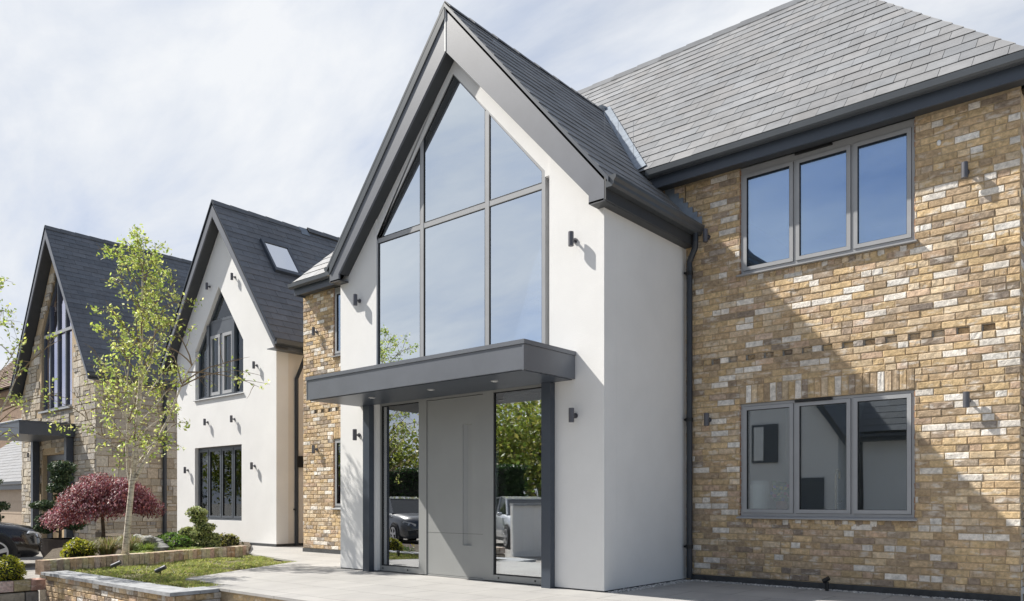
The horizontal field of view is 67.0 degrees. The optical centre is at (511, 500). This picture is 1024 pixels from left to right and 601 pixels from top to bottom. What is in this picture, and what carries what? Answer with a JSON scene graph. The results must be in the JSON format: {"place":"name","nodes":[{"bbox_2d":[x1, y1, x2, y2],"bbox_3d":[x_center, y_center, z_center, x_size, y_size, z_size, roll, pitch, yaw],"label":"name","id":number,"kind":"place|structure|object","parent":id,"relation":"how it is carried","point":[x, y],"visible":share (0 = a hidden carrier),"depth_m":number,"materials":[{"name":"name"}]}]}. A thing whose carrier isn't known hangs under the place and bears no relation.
{"place":"outdoors","nodes":[
{"label":"outdoors","id":0,"kind":"place"},
{"bbox_2d":[0,360,21,447],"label":"house","id":1,"kind":"structure","parent":0,"point":[4,392],"depth_m":50.88,"materials":[{"name":"brown brick"}]},
{"bbox_2d":[0,441,22,524],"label":"garage","id":2,"kind":"structure","parent":0,"point":[11,462],"depth_m":31.39,"materials":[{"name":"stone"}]},
{"bbox_2d":[0,490,22,524],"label":"door","id":3,"kind":"structure","parent":2,"relation":"in","point":[13,515],"depth_m":30.93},
{"bbox_2d":[0,225,191,541],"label":"house","id":4,"kind":"structure","parent":0,"point":[72,275],"depth_m":25.08,"materials":[{"name":"stone"}]},
{"bbox_2d":[38,277,72,413],"bbox_3d":[-15.013,-5.360,25.533,2.790,4.780,0.250,0,0,41],"label":"gable window","id":5,"kind":"structure","parent":4,"relation":"in","point":[58,356],"depth_m":25.59,"materials":[{"name":"clear glass"}]},
{"bbox_2d":[84,536,122,554],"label":"ornamental grass","id":6,"kind":"object","parent":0,"point":[108,547],"depth_m":12.64,"materials":[{"name":"green plant"}]},
{"bbox_2d":[112,534,153,550],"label":"ornamental grass","id":7,"kind":"object","parent":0,"point":[133,540],"depth_m":13.45,"materials":[{"name":"green plant"}]},
{"bbox_2d":[129,550,153,552],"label":"ornamental grass","id":8,"kind":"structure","parent":0,"point":[143,551],"depth_m":12.91,"materials":[{"name":"green plant"}]},
{"bbox_2d":[40,532,250,600],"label":"bed soil","id":9,"kind":"structure","parent":0,"point":[53,554],"depth_m":14.25,"materials":[{"name":"brown soil"}]},
{"bbox_2d":[60,537,98,557],"bbox_3d":[-7.051,0.813,12.608,0.574,0.473,0.554,0,0,-28],"label":"shrub","id":10,"kind":"object","parent":9,"relation":"on","point":[75,548],"visible":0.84,"depth_m":12.45,"materials":[{"name":"green plant"}]},
{"bbox_2d":[39,471,166,538],"bbox_3d":[-8.360,0.172,15.894,2.344,1.566,2.195,0,0,41],"label":"maple tree","id":11,"kind":"object","parent":9,"relation":"on","point":[97,496],"visible":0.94,"depth_m":15.44,"materials":[{"name":"red plant"}]},
{"bbox_2d":[35,545,248,574],"bbox_3d":[-5.938,0.955,12.940,0.206,0.210,4.059,0,0,24],"label":"brick edging","id":12,"kind":"object","parent":9,"relation":"on","point":[78,563],"visible":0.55,"depth_m":12.48,"materials":[{"name":"beige brick"}]},
{"bbox_2d":[132,534,168,551],"bbox_3d":[-6.551,0.816,13.853,1.114,0.459,0.661,0,0,41],"label":"boulder","id":13,"kind":"object","parent":9,"relation":"on","point":[164,547],"visible":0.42,"depth_m":13.59,"materials":[{"name":"grey stone"}]},
{"bbox_2d":[39,224,269,553],"bbox_3d":[-5.463,-1.705,12.322,3.140,5.321,2.227,0,0,-9],"label":"birch tree","id":14,"kind":"object","parent":9,"relation":"on","point":[141,313],"visible":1,"depth_m":12.18,"materials":[{"name":"green plant"}]},
{"bbox_2d":[155,531,170,538],"bbox_3d":[-6.795,0.831,15.295,0.613,0.475,0.618,0,0,41],"label":"box ball","id":15,"kind":"object","parent":9,"relation":"on","point":[160,536],"visible":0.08,"depth_m":15.20,"materials":[{"name":"green plant"}]},
{"bbox_2d":[161,532,180,550],"bbox_3d":[-6.420,0.830,14.708,0.590,0.515,0.622,0,0,41],"label":"box ball","id":16,"kind":"object","parent":9,"relation":"on","point":[166,538],"visible":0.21,"depth_m":14.56,"materials":[{"name":"green plant"}]},
{"bbox_2d":[167,535,194,549],"bbox_3d":[-6.061,0.855,14.211,0.506,0.472,0.520,0,0,8],"label":"box ball","id":17,"kind":"object","parent":9,"relation":"on","point":[176,542],"visible":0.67,"depth_m":14.07,"materials":[{"name":"green plant"}]},
{"bbox_2d":[179,505,221,547],"bbox_3d":[-5.833,0.510,14.451,0.782,0.867,0.553,0,0,-18],"label":"cloud pine","id":18,"kind":"object","parent":9,"relation":"on","point":[200,533],"visible":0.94,"depth_m":14.36,"materials":[{"name":"green plant"}]},
{"bbox_2d":[219,532,243,546],"bbox_3d":[-5.734,0.838,15.396,0.714,0.440,0.600,0,0,29],"label":"shrub","id":19,"kind":"object","parent":9,"relation":"on","point":[230,539],"visible":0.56,"depth_m":15.27,"materials":[{"name":"green plant"}]},
{"bbox_2d":[131,542,163,551],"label":"ornamental grass","id":20,"kind":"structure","parent":0,"point":[146,546],"depth_m":13.32,"materials":[{"name":"green plant"}]},
{"bbox_2d":[68,555,294,587],"bbox_3d":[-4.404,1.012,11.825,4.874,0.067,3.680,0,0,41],"label":"grass","id":21,"kind":"structure","parent":0,"point":[175,570],"depth_m":11.45,"materials":[{"name":"green plant"}]},
{"bbox_2d":[110,560,121,568],"bbox_3d":[-5.935,0.969,11.591,0.164,0.162,0.060,0,0,-4],"label":"garden spotlight","id":22,"kind":"object","parent":21,"relation":"on","point":[116,564],"visible":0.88,"depth_m":11.57,"materials":[{"name":"grey metal"}]},
{"bbox_2d":[154,565,166,573],"bbox_3d":[-4.892,0.969,10.765,0.164,0.162,0.060,0,0,-4],"label":"garden spotlight","id":23,"kind":"object","parent":21,"relation":"on","point":[161,568],"visible":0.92,"depth_m":10.74,"materials":[{"name":"grey metal"}]},
{"bbox_2d":[171,546,201,549],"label":"ornamental grass","id":24,"kind":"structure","parent":0,"point":[181,548],"depth_m":13.63,"materials":[{"name":"green plant"}]},
{"bbox_2d":[159,199,339,561],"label":"house","id":25,"kind":"structure","parent":0,"point":[240,465],"depth_m":18.07,"materials":[{"name":"paint"}]},
{"bbox_2d":[193,292,243,401],"bbox_3d":[-6.972,-3.792,18.503,2.290,2.655,0.200,0,0,41],"label":"pointed window","id":26,"kind":"structure","parent":25,"relation":"in","point":[222,327],"depth_m":18.58,"materials":[{"name":"grey glass"}]},
{"bbox_2d":[198,445,241,520],"bbox_3d":[-6.988,-0.408,18.553,2.230,1.795,0.145,0,0,41],"label":"window","id":27,"kind":"structure","parent":25,"relation":"in","point":[219,468],"depth_m":18.54,"materials":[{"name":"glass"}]},
{"bbox_2d":[0,0,1023,369],"label":"sky","id":28,"kind":"structure","parent":0,"point":[116,115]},
{"bbox_2d":[18,552,1023,600],"bbox_3d":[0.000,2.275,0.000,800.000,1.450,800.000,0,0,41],"label":"ground","id":29,"kind":"structure","parent":0,"point":[29,563],"depth_m":18.59,"materials":[{"name":"grey concrete"}]},
{"bbox_2d":[0,479,10,521],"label":"cloud pine","id":30,"kind":"object","parent":29,"relation":"on","point":[4,505],"visible":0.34,"depth_m":21.59,"materials":[{"name":"green plant"}]},
{"bbox_2d":[0,522,41,559],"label":"parked car","id":31,"kind":"object","parent":29,"relation":"on","point":[18,541],"visible":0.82,"depth_m":17.84,"materials":[{"name":"black paint"}]},
{"bbox_2d":[0,578,46,600],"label":"raised bed","id":32,"kind":"object","parent":29,"relation":"on","point":[21,590],"visible":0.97,"depth_m":10.81,"materials":[{"name":"brown brick"}]},
{"bbox_2d":[0,555,26,580],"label":"shrub","id":33,"kind":"object","parent":32,"relation":"in","point":[11,568],"visible":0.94,"depth_m":10.80,"materials":[{"name":"green plant"}]},
{"bbox_2d":[0,276,70,444],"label":"birch tree","id":34,"kind":"object","parent":32,"relation":"on","point":[20,364],"visible":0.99,"depth_m":11.15,"materials":[{"name":"green plant"}]},
{"bbox_2d":[41,538,82,557],"bbox_3d":[-12.072,1.274,20.655,1.080,0.549,1.080,0,0,41],"label":"plant pot","id":35,"kind":"object","parent":29,"relation":"on","point":[48,545],"visible":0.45,"depth_m":20.20,"materials":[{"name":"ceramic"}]},
{"bbox_2d":[29,460,87,538],"bbox_3d":[-12.170,-0.003,20.698,1.434,2.210,0.902,0,0,-12],"label":"cloud pine","id":36,"kind":"object","parent":35,"relation":"on","point":[61,476],"visible":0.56,"depth_m":20.47,"materials":[{"name":"green plant"}]},
{"bbox_2d":[41,570,220,600],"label":"retaining wall","id":37,"kind":"structure","parent":29,"relation":"on","point":[66,585],"depth_m":9.60,"materials":[{"name":"brick"}]},
{"bbox_2d":[221,594,265,600],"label":"patio step","id":38,"kind":"object","parent":29,"relation":"on","point":[237,597],"visible":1,"depth_m":8.62,"materials":[{"name":"brick"}]},
{"bbox_2d":[221,591,284,600],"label":"patio base","id":39,"kind":"object","parent":29,"relation":"on","point":[227,596],"depth_m":8.71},
{"bbox_2d":[185,545,963,600],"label":"patio","id":40,"kind":"structure","parent":39,"relation":"on","point":[309,576],"depth_m":8.74,"materials":[{"name":"grey concrete"}]},
{"bbox_2d":[288,0,1023,600],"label":"house","id":41,"kind":"structure","parent":40,"relation":"on","point":[560,334],"depth_m":9.28,"materials":[{"name":"brick"}]},
{"bbox_2d":[331,286,340,357],"bbox_3d":[-2.639,-3.386,14.068,1.990,1.321,0.145,0,0,41],"label":"window","id":42,"kind":"structure","parent":41,"relation":"in","point":[337,290],"depth_m":14.65,"materials":[{"name":"glass"}]},
{"bbox_2d":[331,439,340,509],"bbox_3d":[-2.639,-0.507,14.068,1.990,1.335,0.145,0,0,41],"label":"window","id":43,"kind":"structure","parent":41,"relation":"in","point":[337,441],"depth_m":14.65,"materials":[{"name":"glass"}]},
{"bbox_2d":[427,394,482,577],"bbox_3d":[-0.730,-0.185,10.081,1.019,2.314,0.061,0,0,41],"label":"front door","id":44,"kind":"structure","parent":41,"relation":"in","point":[454,425],"depth_m":10.05,"materials":[{"name":"metal"}]},
{"bbox_2d":[377,74,548,364],"bbox_3d":[-0.747,-3.572,10.038,3.060,4.025,0.090,0,0,41],"label":"gable window","id":45,"kind":"structure","parent":41,"relation":"in","point":[463,240],"depth_m":9.89,"materials":[{"name":"clear glass"}]},
{"bbox_2d":[750,480,768,508],"bbox_3d":[3.023,-0.056,9.442,0.236,0.388,0.236,0,0,41],"label":"storage jar","id":46,"kind":"object","parent":41,"relation":"on","point":[759,494],"visible":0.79,"depth_m":9.34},
{"bbox_2d":[770,481,788,508],"bbox_3d":[3.232,-0.052,9.266,0.268,0.380,0.214,0,0,41],"label":"flower vase","id":47,"kind":"object","parent":41,"relation":"on","point":[781,492],"visible":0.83,"depth_m":9.23,"materials":[{"name":"ceramic"}]},
{"bbox_2d":[736,118,917,276],"bbox_3d":[3.524,-3.386,8.797,1.990,1.321,0.145,0,0,41],"label":"window","id":48,"kind":"structure","parent":41,"relation":"in","point":[851,145],"depth_m":8.70,"materials":[{"name":"metal"}]},
{"bbox_2d":[736,390,917,520],"bbox_3d":[3.524,-0.482,8.797,1.990,1.385,0.145,0,0,41],"label":"window","id":49,"kind":"structure","parent":41,"relation":"in","point":[852,512],"depth_m":8.68,"materials":[{"name":"metal"}]},
{"bbox_2d":[805,513,911,514],"bbox_3d":[3.919,0.170,9.228,3.160,0.060,0.580,0,0,41],"label":"worktop","id":50,"kind":"object","parent":41,"relation":"in","point":[827,513],"depth_m":9.08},
{"bbox_2d":[835,468,841,508],"bbox_3d":[3.850,-0.127,9.152,0.099,0.533,0.176,0,0,17],"label":"kitchen tap","id":51,"kind":"object","parent":50,"relation":"on","point":[839,476],"visible":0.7,"depth_m":9.10,"materials":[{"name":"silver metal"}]},
{"bbox_2d":[608,579,983,600],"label":"gravel","id":52,"kind":"structure","parent":40,"relation":"on","point":[647,586],"depth_m":8.75,"materials":[{"name":"grey gravel"}]},
{"bbox_2d":[822,576,830,590],"bbox_3d":[3.496,0.917,8.598,0.091,0.166,0.065,0,0,41],"label":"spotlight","id":53,"kind":"object","parent":40,"relation":"on","point":[825,580],"visible":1,"depth_m":8.59,"materials":[{"name":"black plastic"}]}
]}

